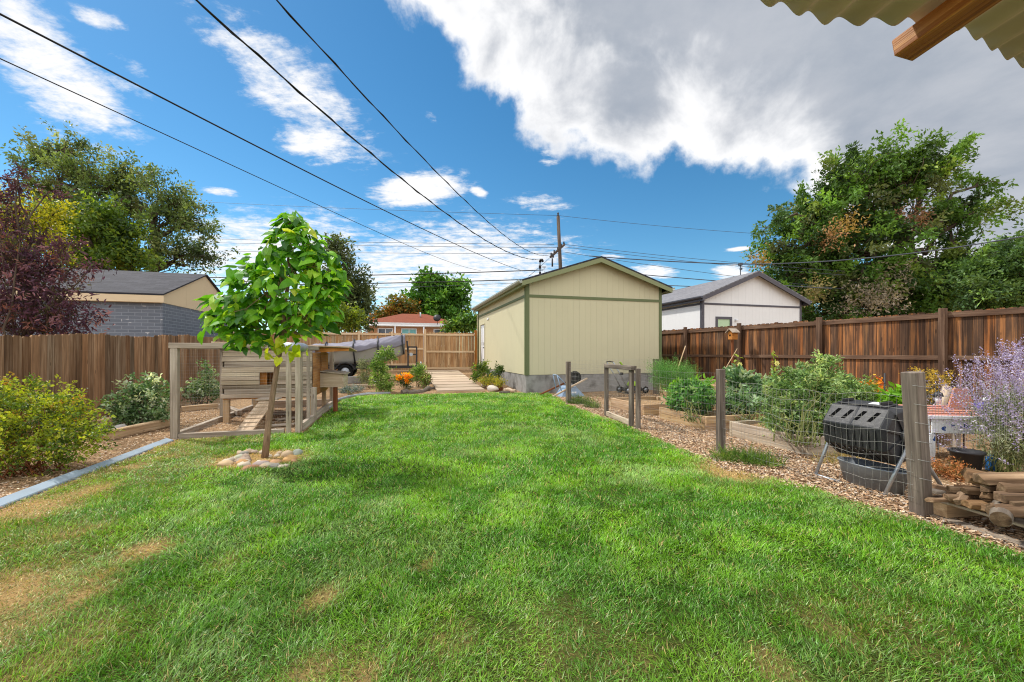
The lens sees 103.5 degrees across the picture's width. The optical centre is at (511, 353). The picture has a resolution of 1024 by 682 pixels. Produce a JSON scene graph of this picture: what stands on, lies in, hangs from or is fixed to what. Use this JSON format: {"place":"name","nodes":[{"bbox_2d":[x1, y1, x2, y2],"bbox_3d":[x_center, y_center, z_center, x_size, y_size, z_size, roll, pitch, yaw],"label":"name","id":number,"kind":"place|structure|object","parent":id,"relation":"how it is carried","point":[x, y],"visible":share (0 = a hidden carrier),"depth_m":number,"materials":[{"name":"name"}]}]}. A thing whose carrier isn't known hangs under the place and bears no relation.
{"place":"outdoors","nodes":[
{"label":"outdoors","id":0,"kind":"place"},
{"bbox_2d":[0,58,480,270],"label":"overhead wire","id":1,"kind":"object","parent":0,"point":[185,143],"visible":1,"depth_m":6.24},
{"bbox_2d":[0,13,518,269],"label":"overhead wire","id":2,"kind":"object","parent":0,"point":[49,39],"visible":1,"depth_m":5.56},
{"bbox_2d":[0,391,1023,681],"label":"lawn","id":3,"kind":"structure","parent":0,"point":[332,661],"depth_m":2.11,"materials":[{"name":"plant"}]},
{"bbox_2d":[194,210,353,457],"bbox_3d":[-2.837,-0.198,4.801,1.893,3.005,0.995,0,0,0],"label":"catalpa tree","id":4,"kind":"object","parent":3,"relation":"on","point":[254,307],"visible":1,"depth_m":4.68,"materials":[{"name":"green plant"}]},
{"bbox_2d":[0,354,1023,554],"bbox_3d":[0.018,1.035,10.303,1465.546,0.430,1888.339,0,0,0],"label":"ground","id":5,"kind":"structure","parent":0,"point":[248,402],"depth_m":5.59,"materials":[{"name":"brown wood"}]},
{"bbox_2d":[0,159,39,334],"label":"plum tree","id":6,"kind":"object","parent":5,"relation":"on","point":[16,188],"visible":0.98,"depth_m":7.20,"materials":[{"name":"purple plant"}]},
{"bbox_2d":[0,183,96,267],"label":"locust tree","id":7,"kind":"object","parent":5,"relation":"on","point":[48,220],"visible":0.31,"depth_m":13.96,"materials":[{"name":"yellow plant"}]},
{"bbox_2d":[0,165,117,336],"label":"plum tree","id":8,"kind":"object","parent":5,"relation":"on","point":[28,301],"visible":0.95,"depth_m":7.52,"materials":[{"name":"purple plant"}]},
{"bbox_2d":[0,371,124,479],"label":"spirea bush","id":9,"kind":"object","parent":5,"relation":"on","point":[51,424],"visible":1,"depth_m":4.21,"materials":[{"name":"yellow plant"}]},
{"bbox_2d":[0,118,162,267],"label":"elm tree","id":10,"kind":"object","parent":5,"relation":"on","point":[48,156],"visible":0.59,"depth_m":22.39,"materials":[{"name":"green plant"}]},
{"bbox_2d":[0,438,173,508],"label":"lawn edging","id":11,"kind":"object","parent":5,"relation":"on","point":[10,499],"visible":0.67,"depth_m":3.94,"materials":[{"name":"metal"}]},
{"bbox_2d":[25,186,169,271],"bbox_3d":[-18.837,-3.153,18.666,6.471,9.215,3.429,0,0,0],"label":"maple tree","id":12,"kind":"object","parent":5,"relation":"on","point":[114,240],"visible":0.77,"depth_m":18.11,"materials":[{"name":"green plant"}]},
{"bbox_2d":[0,267,230,336],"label":"brick garage","id":13,"kind":"structure","parent":5,"relation":"on","point":[150,304],"depth_m":11.14,"materials":[{"name":"brick"}]},
{"bbox_2d":[0,333,264,436],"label":"fence","id":14,"kind":"object","parent":5,"relation":"on","point":[95,364],"visible":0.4,"depth_m":7.37,"materials":[{"name":"brown wood"}]},
{"bbox_2d":[105,419,169,439],"bbox_3d":[-5.836,1.180,6.421,0.120,0.140,1.246,0,0,-4],"label":"landscape timber","id":15,"kind":"object","parent":5,"relation":"on","point":[135,429],"visible":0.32,"depth_m":6.25,"materials":[{"name":"wood"}]},
{"bbox_2d":[96,371,182,425],"bbox_3d":[-6.221,0.817,6.819,1.197,1.039,0.958,0,0,0],"label":"euonymus shrub","id":16,"kind":"object","parent":5,"relation":"on","point":[133,409],"visible":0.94,"depth_m":6.68,"materials":[{"name":"green plant"}]},
{"bbox_2d":[115,161,239,281],"bbox_3d":[-18.021,-4.418,22.343,5.767,11.789,4.073,0,0,-21],"label":"elm tree","id":17,"kind":"object","parent":5,"relation":"on","point":[179,217],"visible":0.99,"depth_m":21.69,"materials":[{"name":"green plant"}]},
{"bbox_2d":[181,358,219,404],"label":"euonymus shrub","id":18,"kind":"object","parent":5,"relation":"on","point":[214,391],"visible":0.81,"depth_m":9.32,"materials":[{"name":"green plant"}]},
{"bbox_2d":[181,403,219,411],"bbox_3d":[-6.812,1.190,8.872,0.120,0.120,0.718,0,0,34],"label":"landscape timber","id":19,"kind":"object","parent":5,"relation":"on","point":[199,408],"visible":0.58,"depth_m":8.79,"materials":[{"name":"wood"}]},
{"bbox_2d":[168,341,356,438],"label":"chicken coop","id":20,"kind":"structure","parent":5,"relation":"on","point":[310,377],"depth_m":7.16,"materials":[{"name":"grey wood"}]},
{"bbox_2d":[279,291,368,332],"bbox_3d":[-10.018,-0.945,21.038,5.091,4.820,2.854,0,0,0],"label":"hedge tree","id":21,"kind":"object","parent":5,"relation":"on","point":[351,318],"visible":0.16,"depth_m":20.83,"materials":[{"name":"green plant"}]},
{"bbox_2d":[233,331,423,371],"bbox_3d":[-8.139,-0.030,17.718,8.340,1.900,0.124,0,0,-16],"label":"back fence","id":22,"kind":"object","parent":5,"relation":"on","point":[412,339],"visible":0.3,"depth_m":18.35,"materials":[{"name":"beige wood"}]},
{"bbox_2d":[309,232,382,332],"bbox_3d":[-10.299,-2.918,24.108,5.342,8.801,3.930,0,0,0],"label":"ash tree","id":23,"kind":"object","parent":5,"relation":"on","point":[361,296],"visible":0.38,"depth_m":23.71,"materials":[{"name":"green plant"}]},
{"bbox_2d":[338,383,366,394],"bbox_3d":[-4.975,1.110,12.371,0.894,0.484,1.067,0,0,0],"label":"catmint","id":24,"kind":"object","parent":5,"relation":"on","point":[346,389],"visible":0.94,"depth_m":12.48,"materials":[{"name":"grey plant"}]},
{"bbox_2d":[329,392,389,408],"bbox_3d":[-4.261,1.220,10.693,0.785,0.088,3.436,0,0,6],"label":"bed edging","id":25,"kind":"object","parent":5,"relation":"on","point":[355,395],"visible":0.52,"depth_m":11.77,"materials":[{"name":"concrete"}]},
{"bbox_2d":[348,376,379,383],"bbox_3d":[-5.397,0.950,14.383,1.300,0.240,0.200,0,0,-16],"label":"concrete block","id":26,"kind":"object","parent":5,"relation":"on","point":[352,379],"depth_m":14.24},
{"bbox_2d":[355,357,373,388],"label":"weed clump","id":27,"kind":"object","parent":5,"relation":"on","point":[363,365],"visible":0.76,"depth_m":13.90,"materials":[{"name":"green plant"}]},
{"bbox_2d":[328,341,421,376],"bbox_3d":[-6.088,0.224,15.850,5.270,1.453,1.820,0,0,-16],"label":"trailer","id":28,"kind":"object","parent":5,"relation":"on","point":[351,369],"visible":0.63,"depth_m":15.70,"materials":[{"name":"black metal"}]},
{"bbox_2d":[312,333,404,364],"bbox_3d":[-6.435,-0.183,15.738,4.403,1.275,1.589,0,0,-16],"label":"covered boat","id":29,"kind":"object","parent":28,"relation":"on","point":[367,349],"visible":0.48,"depth_m":15.43,"materials":[{"name":"fabric"}]},
{"bbox_2d":[367,344,399,391],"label":"viburnum shrub","id":30,"kind":"object","parent":5,"relation":"on","point":[384,383],"visible":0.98,"depth_m":12.50,"materials":[{"name":"green plant"}]},
{"bbox_2d":[367,293,424,319],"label":"tree","id":31,"kind":"object","parent":5,"relation":"on","point":[402,305],"visible":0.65,"depth_m":41.25,"materials":[{"name":"green plant"}]},
{"bbox_2d":[395,372,413,388],"bbox_3d":[-3.642,0.915,13.533,0.619,0.641,1.201,0,0,-23],"label":"marigold","id":32,"kind":"object","parent":5,"relation":"on","point":[405,380],"visible":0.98,"depth_m":13.24,"materials":[{"name":"orange plant"}]},
{"bbox_2d":[366,312,450,363],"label":"brick house","id":33,"kind":"structure","parent":5,"relation":"on","point":[409,323],"depth_m":31.87,"materials":[{"name":"red"}]},
{"bbox_2d":[408,361,430,388],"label":"lily clump","id":34,"kind":"object","parent":5,"relation":"on","point":[417,371],"visible":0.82,"depth_m":13.87,"materials":[{"name":"green plant"}]},
{"bbox_2d":[424,329,425,369],"bbox_3d":[-4.067,-0.080,18.864,0.110,2.060,0.100,0,0,-16],"label":"gate post","id":35,"kind":"object","parent":5,"relation":"on","point":[425,347],"visible":0.58,"depth_m":18.82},
{"bbox_2d":[426,332,473,369],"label":"board gate","id":36,"kind":"structure","parent":35,"relation":"attached to","point":[450,351],"depth_m":19.22,"materials":[{"name":"beige wood"}]},
{"bbox_2d":[398,265,474,320],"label":"maple tree","id":37,"kind":"object","parent":5,"relation":"on","point":[442,299],"visible":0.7,"depth_m":42.98,"materials":[{"name":"green plant"}]},
{"bbox_2d":[426,370,485,392],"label":"wooden ramp","id":38,"kind":"structure","parent":5,"relation":"on","point":[449,381],"depth_m":14.58,"materials":[{"name":"wood"}]},
{"bbox_2d":[438,308,477,332],"bbox_3d":[-3.755,-0.966,30.049,3.637,4.845,2.290,0,0,0],"label":"hedge tree","id":39,"kind":"object","parent":5,"relation":"on","point":[461,323],"visible":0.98,"depth_m":29.65,"materials":[{"name":"green plant"}]},
{"bbox_2d":[474,330,476,369],"bbox_3d":[-1.758,-0.080,19.518,0.110,2.060,0.100,0,0,-16],"label":"gate post","id":40,"kind":"object","parent":5,"relation":"on","point":[475,346],"visible":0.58,"depth_m":19.48,"materials":[{"name":"orange wood"}]},
{"bbox_2d":[469,359,491,382],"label":"rose bush","id":41,"kind":"object","parent":5,"relation":"on","point":[476,374],"visible":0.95,"depth_m":14.89,"materials":[{"name":"green plant"}]},
{"bbox_2d":[477,373,507,387],"bbox_3d":[-0.695,0.955,13.612,0.885,0.585,1.554,0,0,-18],"label":"sedum","id":42,"kind":"object","parent":5,"relation":"on","point":[493,380],"visible":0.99,"depth_m":13.45,"materials":[{"name":"yellow plant"}]},
{"bbox_2d":[486,361,504,379],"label":"rose bush","id":43,"kind":"object","parent":5,"relation":"on","point":[498,370],"visible":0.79,"depth_m":13.99,"materials":[{"name":"green plant"}]},
{"bbox_2d":[550,212,564,267],"bbox_3d":[3.018,-3.922,25.744,0.557,10.352,2.725,0,0,31],"label":"utility pole","id":44,"kind":"object","parent":5,"relation":"on","point":[560,247],"visible":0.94,"depth_m":25.90,"materials":[{"name":"brown wood"}]},
{"bbox_2d":[216,279,520,285],"bbox_3d":[-10.491,-4.847,27.497,27.848,0.380,0.058,0,0,2],"label":"overhead wire","id":45,"kind":"object","parent":44,"relation":"attached to","point":[427,282],"visible":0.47,"depth_m":27.28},
{"bbox_2d":[181,241,556,247],"bbox_3d":[-15.702,-8.383,30.749,38.521,3.457,0.025,0,0,16],"label":"overhead wire","id":46,"kind":"object","parent":44,"relation":"attached to","point":[414,246],"visible":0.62,"depth_m":27.93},
{"bbox_2d":[210,269,543,277],"bbox_3d":[-11.133,-5.393,27.497,26.565,0.400,0.058,0,0,2],"label":"overhead wire","id":47,"kind":"object","parent":44,"relation":"attached to","point":[429,273],"visible":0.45,"depth_m":27.23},
{"bbox_2d":[197,201,556,215],"bbox_3d":[-14.186,-11.276,30.999,35.814,4.856,0.022,0,0,16],"label":"overhead wire","id":48,"kind":"object","parent":44,"relation":"attached to","point":[379,209],"visible":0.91,"depth_m":29.24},
{"bbox_2d":[241,251,558,253],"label":"overhead wire","id":49,"kind":"object","parent":44,"relation":"attached to","point":[463,253],"visible":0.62,"depth_m":26.58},
{"bbox_2d":[276,0,547,255],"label":"overhead wire","id":50,"kind":"object","parent":44,"relation":"attached to","point":[311,38],"visible":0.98,"depth_m":6.07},
{"bbox_2d":[568,247,839,274],"bbox_3d":[11.610,-5.806,25.249,16.528,2.358,0.025,0,0,9],"label":"overhead wire","id":51,"kind":"object","parent":44,"relation":"attached to","point":[692,261],"visible":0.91,"depth_m":25.30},
{"bbox_2d":[540,371,587,396],"bbox_3d":[1.509,0.888,11.812,1.240,0.723,0.695,0,0,-20],"label":"wheelbarrow","id":52,"kind":"object","parent":5,"relation":"on","point":[561,391],"visible":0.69,"depth_m":11.69,"materials":[{"name":"blue paint"}]},
{"bbox_2d":[471,256,674,392],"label":"detached garage","id":53,"kind":"structure","parent":5,"relation":"on","point":[535,333],"depth_m":13.19,"materials":[{"name":"yellow paint"}]},
{"bbox_2d":[195,0,535,259],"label":"overhead wire","id":54,"kind":"object","parent":53,"relation":"attached to","point":[261,57],"visible":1,"depth_m":4.66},
{"bbox_2d":[481,325,483,362],"bbox_3d":[-1.380,-0.328,18.835,0.105,1.985,0.860,0,0,-16],"label":"door","id":55,"kind":"structure","parent":53,"relation":"in","point":[482,330],"depth_m":18.90,"materials":[{"name":"white paint"}]},
{"bbox_2d":[566,392,600,407],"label":"grass tuft","id":56,"kind":"object","parent":5,"relation":"on","point":[586,403],"visible":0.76,"depth_m":9.72,"materials":[{"name":"green plant"}]},
{"bbox_2d":[606,361,648,393],"bbox_3d":[3.582,0.743,12.608,1.246,1.014,0.535,0,0,-16],"label":"lawn mower","id":57,"kind":"object","parent":5,"relation":"on","point":[645,389],"visible":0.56,"depth_m":12.50,"materials":[{"name":"black plastic"}]},
{"bbox_2d":[610,396,669,415],"bbox_3d":[3.074,1.150,8.872,1.304,0.240,1.324,0,0,-16],"label":"raised bed","id":58,"kind":"object","parent":5,"relation":"on","point":[645,405],"visible":0.48,"depth_m":8.82,"materials":[{"name":"wood"}]},
{"bbox_2d":[642,352,700,395],"bbox_3d":[4.122,0.667,10.014,1.335,1.392,2.910,0,0,31],"label":"fern bush","id":59,"kind":"object","parent":5,"relation":"on","point":[665,375],"visible":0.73,"depth_m":9.22,"materials":[{"name":"green plant"}]},
{"bbox_2d":[660,405,764,430],"bbox_3d":[3.581,1.145,7.241,1.313,0.250,1.230,0,0,-16],"label":"raised bed","id":60,"kind":"object","parent":5,"relation":"on","point":[707,421],"visible":0.43,"depth_m":6.78,"materials":[{"name":"wood"}]},
{"bbox_2d":[661,376,715,422],"bbox_3d":[3.225,0.788,7.006,1.002,0.746,1.537,0,0,0],"label":"pepper plant","id":61,"kind":"object","parent":60,"relation":"in","point":[688,389],"visible":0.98,"depth_m":7.12,"materials":[{"name":"green plant"}]},
{"bbox_2d":[723,363,789,420],"bbox_3d":[4.260,0.674,7.283,1.096,0.971,2.351,0,0,41],"label":"squash plant","id":62,"kind":"object","parent":60,"relation":"on","point":[739,375],"visible":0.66,"depth_m":7.20,"materials":[{"name":"green plant"}]},
{"bbox_2d":[662,263,811,330],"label":"white garage","id":63,"kind":"structure","parent":5,"relation":"on","point":[756,297],"depth_m":18.84,"materials":[{"name":"paint"}]},
{"bbox_2d":[589,255,738,264],"bbox_3d":[8.363,-5.259,22.747,8.008,1.102,0.054,0,0,18],"label":"overhead wire","id":64,"kind":"object","parent":63,"relation":"attached to","point":[668,261],"visible":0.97,"depth_m":22.60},
{"bbox_2d":[715,316,731,326],"bbox_3d":[9.600,-0.650,18.311,0.900,2.000,0.055,0,0,-16],"label":"window","id":65,"kind":"structure","parent":63,"relation":"in","point":[719,321],"depth_m":18.30,"materials":[{"name":"glass"}]},
{"bbox_2d":[644,274,831,288],"bbox_3d":[12.329,-4.119,22.998,10.406,1.242,0.045,0,0,11],"label":"overhead wire","id":66,"kind":"object","parent":63,"relation":"attached to","point":[715,280],"visible":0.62,"depth_m":23.24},
{"bbox_2d":[743,236,1023,264],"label":"overhead wire","id":67,"kind":"object","parent":63,"relation":"attached to","point":[888,255],"visible":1,"depth_m":19.03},
{"bbox_2d":[701,439,794,469],"bbox_3d":[2.701,1.246,4.665,0.979,0.477,0.716,0,0,32],"label":"grass tuft","id":68,"kind":"object","parent":5,"relation":"on","point":[745,456],"visible":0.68,"depth_m":4.58,"materials":[{"name":"green plant"}]},
{"bbox_2d":[729,420,840,455],"bbox_3d":[4.067,1.145,5.640,1.353,0.250,1.222,0,0,-16],"label":"raised bed","id":69,"kind":"object","parent":5,"relation":"on","point":[736,431],"visible":0.27,"depth_m":5.39,"materials":[{"name":"brown wood"}]},
{"bbox_2d":[750,349,854,447],"bbox_3d":[3.899,0.588,5.526,1.988,1.324,1.189,0,0,-30],"label":"tomato plant","id":70,"kind":"object","parent":69,"relation":"in","point":[816,379],"visible":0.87,"depth_m":5.47,"materials":[{"name":"green plant"}]},
{"bbox_2d":[566,359,1022,517],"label":"wire fence","id":71,"kind":"object","parent":5,"relation":"on","point":[916,434],"visible":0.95,"depth_m":3.20,"materials":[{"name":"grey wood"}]},
{"bbox_2d":[604,364,636,426],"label":"garden gate","id":72,"kind":"structure","parent":71,"relation":"attached to","point":[630,420],"depth_m":7.29,"materials":[{"name":"grey wood"}]},
{"bbox_2d":[807,448,869,466],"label":"dry grass","id":73,"kind":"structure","parent":5,"relation":"on","point":[830,455],"depth_m":4.61,"materials":[{"name":"brown plant"}]},
{"bbox_2d":[662,306,1023,408],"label":"fence","id":74,"kind":"object","parent":5,"relation":"on","point":[893,347],"visible":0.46,"depth_m":8.92,"materials":[{"name":"brown wood"}]},
{"bbox_2d":[725,328,739,367],"bbox_3d":[6.606,0.036,12.097,0.280,1.555,0.300,0,0,-16],"label":"birdhouse","id":75,"kind":"object","parent":74,"relation":"attached to","point":[732,334],"visible":0.96,"depth_m":12.07,"materials":[{"name":"orange wood"}]},
{"bbox_2d":[829,369,886,403],"bbox_3d":[5.110,0.740,6.089,1.999,0.986,1.148,0,0,-31],"label":"tomato plant","id":76,"kind":"object","parent":5,"relation":"on","point":[861,389],"visible":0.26,"depth_m":6.31,"materials":[{"name":"green plant"}]},
{"bbox_2d":[837,456,906,493],"bbox_3d":[3.355,1.137,3.765,0.319,0.203,0.568,0,0,0],"label":"oval tub","id":77,"kind":"object","parent":5,"relation":"on","point":[877,469],"visible":0.85,"depth_m":3.70,"materials":[{"name":"metal"}]},
{"bbox_2d":[854,374,891,396],"bbox_3d":[5.793,0.765,6.298,0.734,0.825,1.928,0,0,34],"label":"marigold","id":78,"kind":"object","parent":5,"relation":"on","point":[879,382],"visible":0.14,"depth_m":6.80,"materials":[{"name":"orange plant"}]},
{"bbox_2d":[814,397,943,497],"bbox_3d":[3.418,0.845,3.836,0.726,0.829,0.750,0,0,-14],"label":"compost tumbler","id":79,"kind":"object","parent":5,"relation":"on","point":[875,424],"visible":0.78,"depth_m":3.61,"materials":[{"name":"grey plastic"}]},
{"bbox_2d":[741,118,1023,321],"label":"elm tree","id":80,"kind":"object","parent":5,"relation":"on","point":[826,225],"visible":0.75,"depth_m":24.93,"materials":[{"name":"green plant"}]},
{"bbox_2d":[876,381,901,403],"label":"lettuce plant","id":81,"kind":"object","parent":5,"relation":"on","point":[896,397],"visible":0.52,"depth_m":5.81,"materials":[{"name":"green plant"}]},
{"bbox_2d":[907,366,958,404],"bbox_3d":[6.846,0.739,6.613,2.322,1.069,0.646,0,0,-42],"label":"dill plant","id":82,"kind":"object","parent":5,"relation":"on","point":[930,376],"visible":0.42,"depth_m":6.14,"materials":[{"name":"plant"}]},
{"bbox_2d":[930,386,951,431],"bbox_3d":[5.905,0.820,5.612,0.718,0.724,0.120,0,0,-25],"label":"birch log","id":83,"kind":"object","parent":5,"relation":"on","point":[945,393],"visible":0.27,"depth_m":5.66,"materials":[{"name":"wood"}]},
{"bbox_2d":[930,456,975,484],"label":"dried weed","id":84,"kind":"object","parent":5,"relation":"on","point":[954,471],"visible":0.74,"depth_m":4.05,"materials":[{"name":"brown plant"}]},
{"bbox_2d":[898,388,1008,462],"bbox_3d":[5.238,0.840,4.882,0.920,0.820,0.696,0,0,7],"label":"garden table","id":85,"kind":"object","parent":5,"relation":"on","point":[944,427],"visible":0.28,"depth_m":4.63,"materials":[{"name":"white paint"}]},
{"bbox_2d":[947,447,986,470],"bbox_3d":[4.797,1.137,4.263,0.280,0.225,0.277,0,0,0],"label":"plant pot","id":86,"kind":"object","parent":5,"relation":"on","point":[974,458],"visible":0.59,"depth_m":4.19,"materials":[{"name":"black plastic"}]},
{"bbox_2d":[919,334,1023,471],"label":"russian sage","id":87,"kind":"object","parent":5,"relation":"on","point":[1008,443],"visible":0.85,"depth_m":4.22,"materials":[{"name":"purple plant"}]},
{"bbox_2d":[930,222,1023,311],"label":"elm tree","id":88,"kind":"object","parent":5,"relation":"on","point":[995,280],"visible":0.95,"depth_m":20.62,"materials":[{"name":"green plant"}]},
{"bbox_2d":[932,495,1023,548],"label":"pallet","id":89,"kind":"object","parent":5,"relation":"on","point":[947,510],"visible":0.31,"depth_m":2.95,"materials":[{"name":"brown wood"}]},
{"bbox_2d":[924,497,949,502],"bbox_3d":[3.224,1.079,2.971,0.314,0.050,0.071,0,0,0],"label":"firewood","id":90,"kind":"object","parent":89,"relation":"on","point":[933,500],"visible":0.49,"depth_m":2.95,"materials":[{"name":"wood"}]},
{"bbox_2d":[943,493,985,511],"bbox_3d":[3.265,1.075,2.858,0.090,0.072,0.300,0,0,-15],"label":"firewood","id":91,"kind":"object","parent":89,"relation":"on","point":[983,507],"visible":0.18,"depth_m":2.79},
{"bbox_2d":[953,490,973,504],"bbox_3d":[3.279,1.035,2.923,0.200,0.119,0.088,0,0,-30],"label":"firewood","id":92,"kind":"object","parent":91,"relation":"on","point":[962,496],"visible":0.56,"depth_m":2.89,"materials":[{"name":"wood"}]},
{"bbox_2d":[960,486,980,495],"bbox_3d":[3.383,0.979,2.873,0.318,0.064,0.072,0,0,6],"label":"firewood","id":93,"kind":"object","parent":92,"relation":"on","point":[973,490],"visible":0.43,"depth_m":2.86,"materials":[{"name":"wood"}]},
{"bbox_2d":[988,499,1013,526],"bbox_3d":[3.204,1.036,2.641,0.347,0.113,0.103,0,0,-38],"label":"firewood","id":94,"kind":"object","parent":91,"relation":"on","point":[1000,516],"visible":0.62,"depth_m":2.54,"materials":[{"name":"brown wood"}]},
{"bbox_2d":[985,503,1023,517],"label":"firewood","id":95,"kind":"object","parent":94,"relation":"on","point":[1017,511],"visible":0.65,"depth_m":2.57,"materials":[{"name":"wood"}]},
{"bbox_2d":[993,491,1023,502],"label":"firewood","id":96,"kind":"object","parent":95,"relation":"on","point":[1003,496],"visible":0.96,"depth_m":2.62,"materials":[{"name":"wood"}]},
{"bbox_2d":[996,482,1023,492],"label":"firewood","id":97,"kind":"object","parent":96,"relation":"on","point":[1009,487],"visible":0.97,"depth_m":2.65,"materials":[{"name":"wood"}]},
{"bbox_2d":[960,500,989,509],"bbox_3d":[3.335,1.058,2.818,0.309,0.066,0.082,0,0,5],"label":"firewood","id":98,"kind":"object","parent":89,"relation":"on","point":[973,504],"visible":0.49,"depth_m":2.81,"materials":[{"name":"wood"}]},
{"bbox_2d":[936,412,1023,455],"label":"raised bed","id":99,"kind":"object","parent":5,"relation":"on","point":[947,436],"visible":0.01,"depth_m":5.32,"materials":[{"name":"wood"}]},
{"bbox_2d":[985,455,997,471],"bbox_3d":[5.088,1.160,4.287,0.075,0.180,0.060,0,0,7],"label":"blue can","id":100,"kind":"object","parent":5,"relation":"on","point":[987,462],"visible":0.35,"depth_m":4.26,"materials":[{"name":"plastic"}]},
{"bbox_2d":[0,0,1023,353],"label":"sky","id":101,"kind":"structure","parent":0,"point":[707,115],"materials":[{"name":"blue"}]},
{"bbox_2d":[669,374,715,410],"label":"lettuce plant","id":102,"kind":"object","parent":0,"point":[707,382],"visible":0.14,"depth_m":7.66,"materials":[{"name":"green plant"}]},
{"bbox_2d":[564,244,837,270],"bbox_3d":[11.610,-6.004,25.249,16.528,2.297,0.025,0,0,9],"label":"overhead wire","id":103,"kind":"object","parent":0,"point":[693,258],"visible":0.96,"depth_m":25.29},
{"bbox_2d":[761,0,1023,67],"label":"patio roof","id":104,"kind":"structure","parent":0,"point":[996,24],"depth_m":1.31,"materials":[{"name":"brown wood"}]},
{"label":"firewood","id":105,"kind":"object","parent":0,"visible":0},
{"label":"firewood","id":106,"kind":"object","parent":105,"relation":"on","visible":0},
{"bbox_2d":[979,492,992,498],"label":"firewood","id":107,"kind":"object","parent":106,"relation":"on","point":[987,495],"visible":0.32,"depth_m":2.78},
{"bbox_2d":[960,467,987,484],"bbox_3d":[3.416,0.902,2.849,0.325,0.131,0.134,0,0,38],"label":"firewood","id":108,"kind":"object","parent":107,"relation":"on","point":[966,472],"visible":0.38,"depth_m":2.91,"materials":[{"name":"wood"}]},
{"bbox_2d":[972,472,1023,484],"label":"firewood","id":109,"kind":"object","parent":108,"relation":"on","point":[991,478],"visible":0.98,"depth_m":2.75,"materials":[{"name":"wood"}]},
{"bbox_2d":[980,484,996,491],"bbox_3d":[3.415,0.929,2.807,0.316,0.072,0.072,0,0,-4],"label":"firewood","id":110,"kind":"object","parent":107,"relation":"on","point":[987,488],"visible":0.3,"depth_m":2.78,"materials":[{"name":"wood"}]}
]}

